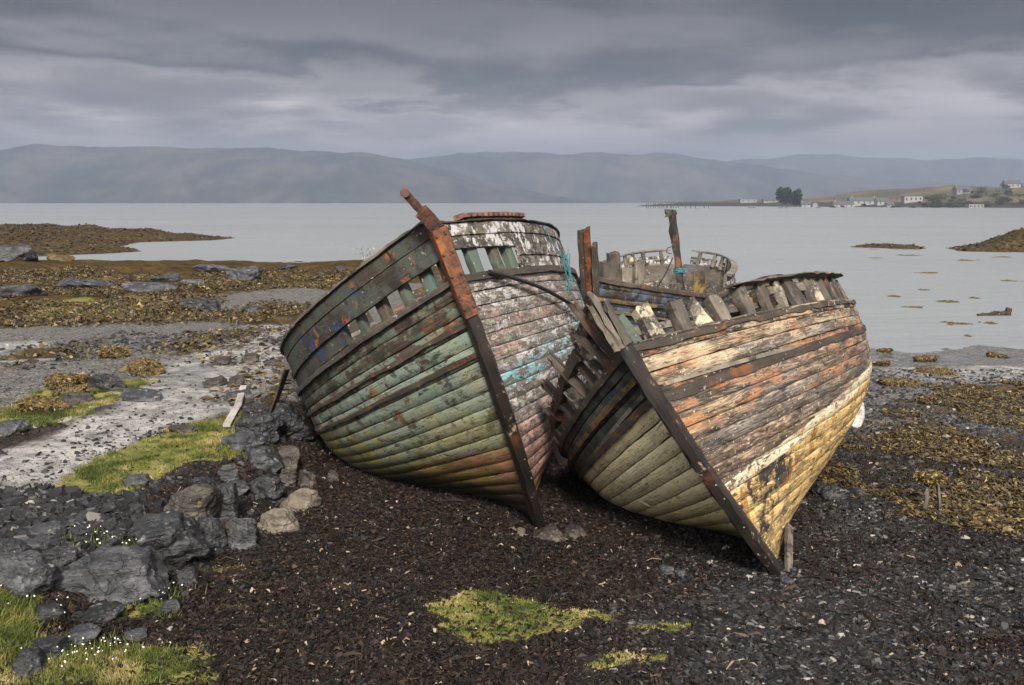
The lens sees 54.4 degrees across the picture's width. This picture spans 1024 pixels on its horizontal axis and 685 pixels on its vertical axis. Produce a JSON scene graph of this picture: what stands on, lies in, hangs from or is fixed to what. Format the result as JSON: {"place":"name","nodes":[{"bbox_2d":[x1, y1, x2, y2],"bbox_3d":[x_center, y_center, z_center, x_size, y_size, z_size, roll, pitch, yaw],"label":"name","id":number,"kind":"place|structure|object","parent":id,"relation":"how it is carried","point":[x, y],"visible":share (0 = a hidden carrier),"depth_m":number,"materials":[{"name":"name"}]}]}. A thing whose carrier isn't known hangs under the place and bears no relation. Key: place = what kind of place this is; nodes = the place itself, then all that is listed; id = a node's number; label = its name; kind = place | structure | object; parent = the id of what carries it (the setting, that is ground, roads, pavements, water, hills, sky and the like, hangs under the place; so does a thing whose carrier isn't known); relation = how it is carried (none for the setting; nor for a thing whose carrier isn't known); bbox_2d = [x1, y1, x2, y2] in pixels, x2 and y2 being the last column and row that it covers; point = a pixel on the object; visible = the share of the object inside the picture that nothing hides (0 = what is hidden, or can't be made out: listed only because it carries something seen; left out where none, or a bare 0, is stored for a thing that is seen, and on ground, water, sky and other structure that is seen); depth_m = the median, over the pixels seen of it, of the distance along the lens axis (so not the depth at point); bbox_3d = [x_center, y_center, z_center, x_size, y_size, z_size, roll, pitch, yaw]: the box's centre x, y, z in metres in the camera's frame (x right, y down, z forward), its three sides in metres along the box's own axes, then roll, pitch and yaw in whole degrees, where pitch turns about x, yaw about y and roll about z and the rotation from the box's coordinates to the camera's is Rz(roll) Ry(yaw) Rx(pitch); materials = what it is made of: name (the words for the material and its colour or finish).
{"place":"outdoors","nodes":[
{"label":"outdoors","id":0,"kind":"place"},
{"bbox_2d":[0,144,605,202],"bbox_3d":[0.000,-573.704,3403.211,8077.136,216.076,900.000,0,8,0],"label":"hill","id":1,"kind":"structure","parent":0,"point":[36,173],"depth_m":3118.33,"materials":[{"name":"grey"}]},
{"bbox_2d":[0,185,1023,684],"bbox_3d":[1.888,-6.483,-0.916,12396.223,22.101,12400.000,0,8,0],"label":"ground","id":2,"kind":"structure","parent":0,"point":[974,359],"depth_m":15.09,"materials":[{"name":"gravel"}]},
{"bbox_2d":[0,419,31,436],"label":"boulder","id":3,"kind":"object","parent":2,"relation":"on","point":[12,427],"visible":0.85,"depth_m":12.93,"materials":[{"name":"grey stone"}]},
{"bbox_2d":[0,538,33,554],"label":"boulder","id":4,"kind":"object","parent":2,"relation":"on","point":[9,545],"visible":0.45,"depth_m":8.18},
{"bbox_2d":[0,243,37,261],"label":"boulder","id":5,"kind":"object","parent":2,"relation":"on","point":[21,252],"visible":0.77,"depth_m":59.73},
{"bbox_2d":[0,284,47,297],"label":"boulder","id":6,"kind":"object","parent":2,"relation":"on","point":[19,290],"visible":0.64,"depth_m":38.41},
{"bbox_2d":[11,647,45,680],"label":"boulder","id":7,"kind":"object","parent":2,"relation":"on","point":[29,661],"visible":0.81,"depth_m":6.97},
{"bbox_2d":[0,550,60,597],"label":"boulder","id":8,"kind":"object","parent":2,"relation":"on","point":[24,574],"visible":0.93,"depth_m":7.79,"materials":[{"name":"grey stone"}]},
{"bbox_2d":[21,535,58,549],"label":"boulder","id":9,"kind":"object","parent":2,"relation":"on","point":[40,543],"visible":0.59,"depth_m":8.41,"materials":[{"name":"grey stone"}]},
{"bbox_2d":[0,585,86,634],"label":"flower clump","id":10,"kind":"object","parent":2,"relation":"on","point":[33,604],"visible":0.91,"depth_m":7.65,"materials":[{"name":"white plant"}]},
{"bbox_2d":[14,394,76,412],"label":"weedy rock","id":11,"kind":"object","parent":2,"relation":"on","point":[38,403],"visible":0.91,"depth_m":14.32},
{"bbox_2d":[28,521,65,534],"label":"boulder","id":12,"kind":"object","parent":2,"relation":"on","point":[52,527],"visible":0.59,"depth_m":8.85,"materials":[{"name":"grey stone"}]},
{"bbox_2d":[31,634,68,658],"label":"boulder","id":13,"kind":"object","parent":2,"relation":"on","point":[47,644],"visible":0.69,"depth_m":7.23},
{"bbox_2d":[35,602,65,619],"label":"boulder","id":14,"kind":"object","parent":2,"relation":"on","point":[47,609],"visible":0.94,"depth_m":7.65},
{"bbox_2d":[41,546,78,566],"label":"boulder","id":15,"kind":"object","parent":2,"relation":"on","point":[58,556],"visible":0.93,"depth_m":8.27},
{"bbox_2d":[46,253,74,260],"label":"weedy rock","id":16,"kind":"object","parent":2,"relation":"on","point":[52,257],"visible":0.88,"depth_m":62.86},
{"bbox_2d":[44,372,77,389],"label":"weedy rock","id":17,"kind":"object","parent":2,"relation":"on","point":[58,380],"visible":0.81,"depth_m":16.09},
{"bbox_2d":[50,385,88,399],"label":"weedy rock","id":18,"kind":"object","parent":2,"relation":"on","point":[56,393],"visible":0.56,"depth_m":15.61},
{"bbox_2d":[0,483,149,556],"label":"slate rubble","id":19,"kind":"object","parent":2,"relation":"on","point":[73,499],"visible":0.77,"depth_m":9.49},
{"bbox_2d":[61,392,95,404],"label":"boulder","id":20,"kind":"object","parent":2,"relation":"on","point":[68,398],"visible":0.66,"depth_m":14.90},
{"bbox_2d":[66,555,92,569],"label":"boulder","id":21,"kind":"object","parent":2,"relation":"on","point":[85,560],"visible":0.39,"depth_m":8.27,"materials":[{"name":"grey stone"}]},
{"bbox_2d":[68,526,95,539],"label":"boulder","id":22,"kind":"object","parent":2,"relation":"on","point":[77,532],"visible":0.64,"depth_m":8.70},
{"bbox_2d":[74,372,89,384],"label":"weedy rock","id":23,"kind":"object","parent":2,"relation":"on","point":[83,379],"visible":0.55,"depth_m":16.44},
{"bbox_2d":[66,623,101,644],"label":"boulder","id":24,"kind":"object","parent":2,"relation":"on","point":[88,631],"visible":0.82,"depth_m":7.53,"materials":[{"name":"grey stone"}]},
{"bbox_2d":[54,278,114,287],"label":"boulder","id":25,"kind":"object","parent":2,"relation":"on","point":[75,282],"visible":0.56,"depth_m":43.18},
{"bbox_2d":[0,621,170,678],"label":"flower clump","id":26,"kind":"object","parent":2,"relation":"on","point":[103,648],"visible":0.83,"depth_m":7.27,"materials":[{"name":"white plant"}]},
{"bbox_2d":[74,601,126,624],"bbox_3d":[-3.307,2.191,7.967,0.414,0.142,0.282,-17,20,-39],"label":"boulder","id":27,"kind":"object","parent":2,"relation":"on","point":[100,613],"visible":0.76,"depth_m":7.92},
{"bbox_2d":[48,523,156,555],"bbox_3d":[-3.622,1.811,8.811,0.930,0.408,0.664,0,8,0],"label":"flower clump","id":28,"kind":"object","parent":2,"relation":"on","point":[94,542],"visible":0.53,"depth_m":8.81,"materials":[{"name":"white plant"}]},
{"bbox_2d":[87,373,126,391],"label":"boulder","id":29,"kind":"object","parent":2,"relation":"on","point":[106,382],"visible":0.76,"depth_m":16.01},
{"bbox_2d":[95,538,119,546],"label":"boulder","id":30,"kind":"object","parent":2,"relation":"on","point":[113,542],"visible":0.42,"depth_m":8.70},
{"bbox_2d":[0,586,221,684],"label":"turf grass","id":31,"kind":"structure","parent":2,"relation":"on","point":[23,630],"depth_m":7.18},
{"bbox_2d":[55,545,170,605],"bbox_3d":[-3.353,1.995,8.473,0.849,0.470,0.764,-1,8,-7],"label":"boulder","id":32,"kind":"object","parent":2,"relation":"on","point":[119,573],"visible":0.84,"depth_m":8.27,"materials":[{"name":"grey stone"}]},
{"bbox_2d":[96,345,131,358],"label":"weedy rock","id":33,"kind":"object","parent":2,"relation":"on","point":[114,352],"visible":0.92,"depth_m":20.13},
{"bbox_2d":[123,626,147,640],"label":"boulder","id":34,"kind":"object","parent":2,"relation":"on","point":[141,632],"visible":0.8,"depth_m":7.58,"materials":[{"name":"grey stone"}]},
{"bbox_2d":[0,375,271,493],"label":"turf grass","id":35,"kind":"structure","parent":2,"relation":"on","point":[197,446],"depth_m":12.27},
{"bbox_2d":[122,473,150,485],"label":"boulder","id":36,"kind":"object","parent":2,"relation":"on","point":[144,479],"visible":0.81,"depth_m":10.56,"materials":[{"name":"grey stone"}]},
{"bbox_2d":[119,388,161,401],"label":"boulder","id":37,"kind":"object","parent":2,"relation":"on","point":[141,395],"visible":0.97,"depth_m":15.19,"materials":[{"name":"grey stone"}]},
{"bbox_2d":[125,358,167,375],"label":"weedy rock","id":38,"kind":"object","parent":2,"relation":"on","point":[144,367],"visible":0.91,"depth_m":17.61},
{"bbox_2d":[0,316,295,403],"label":"pebbles","id":39,"kind":"object","parent":2,"relation":"on","point":[247,375],"visible":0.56,"depth_m":18.98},
{"bbox_2d":[121,282,176,293],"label":"boulder","id":40,"kind":"object","parent":2,"relation":"on","point":[141,287],"visible":0.69,"depth_m":40.31,"materials":[{"name":"grey stone"}]},
{"bbox_2d":[149,273,180,281],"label":"boulder","id":41,"kind":"object","parent":2,"relation":"on","point":[173,277],"visible":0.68,"depth_m":47.58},
{"bbox_2d":[124,578,207,610],"bbox_3d":[-3.061,1.996,8.480,1.020,0.410,0.720,0,8,0],"label":"flower clump","id":42,"kind":"object","parent":2,"relation":"on","point":[150,601],"visible":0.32,"depth_m":8.38,"materials":[{"name":"white plant"}]},
{"bbox_2d":[160,598,179,614],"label":"boulder","id":43,"kind":"object","parent":2,"relation":"on","point":[171,604],"visible":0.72,"depth_m":8.13,"materials":[{"name":"grey stone"}]},
{"bbox_2d":[133,510,210,563],"bbox_3d":[-3.257,1.848,9.236,0.851,0.472,0.575,-11,15,-26],"label":"boulder","id":44,"kind":"object","parent":2,"relation":"on","point":[173,535],"visible":0.75,"depth_m":9.13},
{"bbox_2d":[0,265,354,360],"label":"rockweed","id":45,"kind":"object","parent":2,"relation":"on","point":[222,284],"visible":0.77,"depth_m":33.05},
{"bbox_2d":[0,317,359,371],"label":"shore gravel","id":46,"kind":"structure","parent":2,"relation":"on","point":[142,343],"depth_m":23.16,"materials":[{"name":"gravel"}]},
{"bbox_2d":[168,424,197,432],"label":"boulder","id":47,"kind":"object","parent":2,"relation":"on","point":[177,428],"visible":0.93,"depth_m":13.15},
{"bbox_2d":[174,566,198,585],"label":"boulder","id":48,"kind":"object","parent":2,"relation":"on","point":[188,575],"visible":0.73,"depth_m":8.81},
{"bbox_2d":[178,298,201,309],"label":"boulder","id":49,"kind":"object","parent":2,"relation":"on","point":[191,303],"visible":0.56,"depth_m":32.41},
{"bbox_2d":[163,484,220,520],"bbox_3d":[-3.303,1.696,10.143,0.688,0.518,0.476,1,14,-20],"label":"boulder","id":50,"kind":"object","parent":2,"relation":"on","point":[195,501],"visible":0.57,"depth_m":10.02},
{"bbox_2d":[0,321,389,539],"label":"path stones","id":51,"kind":"object","parent":2,"relation":"on","point":[148,433],"visible":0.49,"depth_m":12.95,"materials":[{"name":"stone"}]},
{"bbox_2d":[67,386,331,630],"bbox_3d":[-3.131,1.542,11.957,1.711,0.628,8.638,0,8,0],"label":"slate rubble","id":52,"kind":"object","parent":2,"relation":"on","point":[159,504],"visible":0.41,"depth_m":10.81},
{"bbox_2d":[190,476,218,487],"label":"boulder","id":53,"kind":"object","parent":2,"relation":"on","point":[212,482],"visible":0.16,"depth_m":10.46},
{"bbox_2d":[192,264,228,272],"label":"boulder","id":54,"kind":"object","parent":2,"relation":"on","point":[211,268],"visible":0.69,"depth_m":53.78,"materials":[{"name":"grey stone"}]},
{"bbox_2d":[201,297,220,312],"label":"boulder","id":55,"kind":"object","parent":2,"relation":"on","point":[212,304],"visible":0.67,"depth_m":31.68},
{"bbox_2d":[197,516,227,549],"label":"boulder","id":56,"kind":"object","parent":2,"relation":"on","point":[212,531],"visible":0.55,"depth_m":9.79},
{"bbox_2d":[202,376,226,387],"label":"boulder","id":57,"kind":"object","parent":2,"relation":"on","point":[218,381],"visible":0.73,"depth_m":16.39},
{"bbox_2d":[212,356,231,365],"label":"boulder","id":58,"kind":"object","parent":2,"relation":"on","point":[223,360],"visible":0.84,"depth_m":19.16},
{"bbox_2d":[217,482,238,520],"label":"boulder","id":59,"kind":"object","parent":2,"relation":"on","point":[229,497],"visible":0.45,"depth_m":10.46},
{"bbox_2d":[218,463,239,482],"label":"boulder","id":60,"kind":"object","parent":2,"relation":"on","point":[228,472],"visible":0.59,"depth_m":11.35,"materials":[{"name":"grey stone"}]},
{"bbox_2d":[223,385,246,426],"bbox_3d":[-4.040,0.908,14.628,0.141,0.103,2.585,-1,8,-10],"label":"driftwood lath","id":61,"kind":"object","parent":2,"relation":"on","point":[231,416],"visible":0.97,"depth_m":14.34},
{"bbox_2d":[227,375,244,386],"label":"boulder","id":62,"kind":"object","parent":2,"relation":"on","point":[239,380],"visible":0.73,"depth_m":16.28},
{"bbox_2d":[225,389,252,400],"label":"boulder","id":63,"kind":"object","parent":2,"relation":"on","point":[247,396],"visible":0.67,"depth_m":15.36,"materials":[{"name":"grey stone"}]},
{"bbox_2d":[228,479,249,495],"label":"boulder","id":64,"kind":"object","parent":2,"relation":"on","point":[242,486],"visible":0.56,"depth_m":11.27,"materials":[{"name":"grey stone"}]},
{"bbox_2d":[227,518,256,550],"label":"boulder","id":65,"kind":"object","parent":2,"relation":"on","point":[241,534],"visible":0.68,"depth_m":9.82,"materials":[{"name":"grey stone"}]},
{"bbox_2d":[226,266,262,280],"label":"boulder","id":66,"kind":"object","parent":2,"relation":"on","point":[250,273],"visible":0.65,"depth_m":48.10,"materials":[{"name":"grey stone"}]},
{"bbox_2d":[221,432,268,451],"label":"boulder","id":67,"kind":"object","parent":2,"relation":"on","point":[239,441],"visible":0.73,"depth_m":12.25,"materials":[{"name":"grey stone"}]},
{"bbox_2d":[241,352,259,363],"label":"boulder","id":68,"kind":"object","parent":2,"relation":"on","point":[254,357],"visible":0.62,"depth_m":19.44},
{"bbox_2d":[234,413,284,443],"bbox_3d":[-3.280,1.121,12.947,0.647,0.425,0.421,1,13,0],"label":"boulder","id":69,"kind":"object","parent":2,"relation":"on","point":[269,426],"visible":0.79,"depth_m":12.80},
{"bbox_2d":[244,445,283,471],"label":"boulder","id":70,"kind":"object","parent":2,"relation":"on","point":[266,458],"visible":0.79,"depth_m":12.07,"materials":[{"name":"grey stone"}]},
{"bbox_2d":[247,474,284,503],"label":"boulder","id":71,"kind":"object","parent":2,"relation":"on","point":[266,487],"visible":0.83,"depth_m":11.37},
{"bbox_2d":[257,505,299,533],"bbox_3d":[-2.456,1.907,10.494,0.447,0.337,0.338,-7,10,-12],"label":"boulder","id":72,"kind":"object","parent":2,"relation":"on","point":[283,519],"visible":0.77,"depth_m":10.38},
{"bbox_2d":[269,365,289,413],"bbox_3d":[-3.179,0.708,13.524,0.070,1.077,1.725,-3,9,-22],"label":"prop pole","id":73,"kind":"object","parent":2,"relation":"on","point":[284,376],"visible":0.77,"depth_m":13.23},
{"bbox_2d":[280,469,296,486],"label":"boulder","id":74,"kind":"object","parent":2,"relation":"on","point":[288,477],"visible":0.81,"depth_m":11.97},
{"bbox_2d":[278,445,299,473],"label":"boulder","id":75,"kind":"object","parent":2,"relation":"on","point":[290,455],"visible":0.62,"depth_m":12.43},
{"bbox_2d":[271,401,314,440],"bbox_3d":[-3.001,1.085,13.481,0.693,0.578,0.424,-5,11,-27],"label":"boulder","id":76,"kind":"object","parent":2,"relation":"on","point":[297,426],"visible":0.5,"depth_m":13.39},
{"bbox_2d":[280,487,321,512],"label":"boulder","id":77,"kind":"object","parent":2,"relation":"on","point":[304,499],"visible":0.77,"depth_m":11.19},
{"bbox_2d":[298,469,317,487],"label":"boulder","id":78,"kind":"object","parent":2,"relation":"on","point":[308,478],"visible":0.73,"depth_m":12.07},
{"bbox_2d":[154,562,690,668],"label":"turf grass","id":79,"kind":"structure","parent":2,"relation":"on","point":[445,608],"depth_m":8.18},
{"bbox_2d":[279,188,589,529],"bbox_3d":[-1.146,0.124,14.756,4.126,4.139,10.873,-23,7,-9],"label":"wrecked boat","id":80,"kind":"object","parent":2,"relation":"on","point":[433,383],"visible":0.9,"depth_m":10.54,"materials":[{"name":"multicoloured wood"}]},
{"bbox_2d":[488,269,600,348],"bbox_3d":[0.526,-0.017,11.320,0.286,1.798,2.984,4,9,25],"label":"hanging cable","id":81,"kind":"object","parent":80,"relation":"hanging from","point":[524,281],"visible":0.45,"depth_m":10.40,"materials":[{"name":"black rubber"}]},
{"bbox_2d":[544,225,582,398],"bbox_3d":[0.667,-0.293,11.666,0.696,2.160,0.167,-8,11,-43],"label":"frayed rope","id":82,"kind":"object","parent":80,"relation":"hanging from","point":[569,272],"visible":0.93,"depth_m":11.53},
{"bbox_2d":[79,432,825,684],"bbox_3d":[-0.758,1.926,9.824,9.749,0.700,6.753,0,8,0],"label":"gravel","id":83,"kind":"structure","parent":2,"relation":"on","point":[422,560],"depth_m":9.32,"materials":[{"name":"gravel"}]},
{"bbox_2d":[0,418,1023,684],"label":"seaweed litter","id":84,"kind":"object","parent":2,"relation":"on","point":[302,648],"visible":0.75,"depth_m":8.52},
{"bbox_2d":[0,450,1023,684],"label":"seaweed strands","id":85,"kind":"object","parent":2,"relation":"on","point":[458,647],"visible":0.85,"depth_m":8.16},
{"bbox_2d":[0,223,1023,253],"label":"rockweed","id":86,"kind":"object","parent":2,"relation":"on","point":[115,243],"visible":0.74,"depth_m":93.53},
{"bbox_2d":[532,524,568,542],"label":"boulder","id":87,"kind":"object","parent":2,"relation":"on","point":[549,532],"visible":0.84,"depth_m":10.61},
{"bbox_2d":[563,525,586,538],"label":"boulder","id":88,"kind":"object","parent":2,"relation":"on","point":[574,531],"visible":0.8,"depth_m":10.74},
{"bbox_2d":[162,469,1022,684],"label":"loose cobbles","id":89,"kind":"object","parent":2,"relation":"on","point":[676,681],"visible":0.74,"depth_m":8.40,"materials":[{"name":"stone"}]},
{"bbox_2d":[576,209,737,372],"bbox_3d":[2.961,-1.210,22.753,3.675,3.671,10.012,4,8,19],"label":"wrecked boat","id":90,"kind":"object","parent":2,"relation":"on","point":[629,286],"visible":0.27,"depth_m":19.69,"materials":[{"name":"grey wood"}]},
{"bbox_2d":[541,271,871,575],"bbox_3d":[3.011,0.706,13.887,4.200,3.532,11.215,-31,-5,15],"label":"wrecked boat","id":91,"kind":"object","parent":2,"relation":"on","point":[740,412],"visible":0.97,"depth_m":9.65,"materials":[{"name":"wood"}]},
{"bbox_2d":[775,186,793,206],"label":"tree","id":92,"kind":"object","parent":2,"relation":"on","point":[785,195],"visible":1,"depth_m":790.04,"materials":[{"name":"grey plant"}]},
{"bbox_2d":[784,523,792,573],"bbox_3d":[2.761,2.100,9.937,0.094,0.308,1.044,2,8,15],"label":"wedged plank","id":93,"kind":"object","parent":2,"relation":"on","point":[788,544],"visible":0.82,"depth_m":10.00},
{"bbox_2d":[791,188,802,206],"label":"tree","id":94,"kind":"object","parent":2,"relation":"on","point":[797,198],"visible":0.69,"depth_m":794.30,"materials":[{"name":"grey plant"}]},
{"bbox_2d":[572,486,1023,684],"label":"slate shingle","id":95,"kind":"object","parent":2,"relation":"on","point":[839,631],"visible":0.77,"depth_m":8.37,"materials":[{"name":"gravel"}]},
{"bbox_2d":[811,482,849,500],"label":"boulder","id":96,"kind":"object","parent":2,"relation":"on","point":[821,490],"visible":0.89,"depth_m":11.75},
{"bbox_2d":[847,196,877,205],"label":"house","id":97,"kind":"structure","parent":2,"relation":"on","point":[858,201],"depth_m":767.77,"materials":[{"name":"paint"}]},
{"bbox_2d":[876,377,922,386],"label":"weedy rock","id":98,"kind":"object","parent":2,"relation":"on","point":[901,381],"visible":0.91,"depth_m":20.30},
{"bbox_2d":[901,196,922,202],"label":"house","id":99,"kind":"structure","parent":2,"relation":"on","point":[907,199],"depth_m":752.28,"materials":[{"name":"paint"}]},
{"bbox_2d":[814,378,1023,538],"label":"rockweed","id":100,"kind":"object","parent":2,"relation":"on","point":[969,445],"visible":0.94,"depth_m":13.72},
{"bbox_2d":[823,368,1023,501],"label":"wet pebbles","id":101,"kind":"object","parent":2,"relation":"on","point":[1011,431],"visible":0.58,"depth_m":15.31,"materials":[{"name":"stone"}]},
{"bbox_2d":[912,355,939,361],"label":"weedy rock","id":102,"kind":"object","parent":2,"relation":"on","point":[927,358],"visible":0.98,"depth_m":24.03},
{"bbox_2d":[912,469,946,511],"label":"weedy stakes","id":103,"kind":"object","parent":2,"relation":"on","point":[932,477],"visible":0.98,"depth_m":11.23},
{"bbox_2d":[910,367,957,374],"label":"weedy rock","id":104,"kind":"object","parent":2,"relation":"on","point":[940,371],"visible":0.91,"depth_m":21.86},
{"bbox_2d":[952,185,971,194],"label":"house","id":105,"kind":"structure","parent":2,"relation":"on","point":[956,190],"depth_m":791.77,"materials":[{"name":"paint"}]},
{"bbox_2d":[0,203,1023,352],"bbox_3d":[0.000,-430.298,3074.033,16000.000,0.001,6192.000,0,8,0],"label":"sea","id":106,"kind":"structure","parent":0,"point":[757,242],"depth_m":104.20,"materials":[{"name":"grey liquid"}]},
{"bbox_2d":[870,248,1023,336],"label":"floating weed","id":107,"kind":"object","parent":106,"relation":"on","point":[956,323],"visible":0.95,"depth_m":39.39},
{"bbox_2d":[977,307,1011,315],"bbox_3d":[16.716,-1.016,34.500,1.238,0.426,0.217,-1,8,-5],"label":"sunken timber","id":108,"kind":"object","parent":106,"relation":"in","point":[1007,311],"visible":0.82,"depth_m":34.45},
{"bbox_2d":[0,0,1023,161],"label":"sky","id":109,"kind":"structure","parent":0,"point":[722,80],"materials":[{"name":"grey"}]},
{"bbox_2d":[407,152,998,202],"bbox_3d":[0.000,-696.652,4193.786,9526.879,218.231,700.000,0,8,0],"label":"hill","id":110,"kind":"structure","parent":0,"point":[659,177],"depth_m":4013.16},
{"bbox_2d":[728,154,1023,186],"bbox_3d":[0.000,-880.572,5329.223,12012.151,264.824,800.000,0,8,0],"label":"hill","id":111,"kind":"structure","parent":0,"point":[985,171],"depth_m":5190.30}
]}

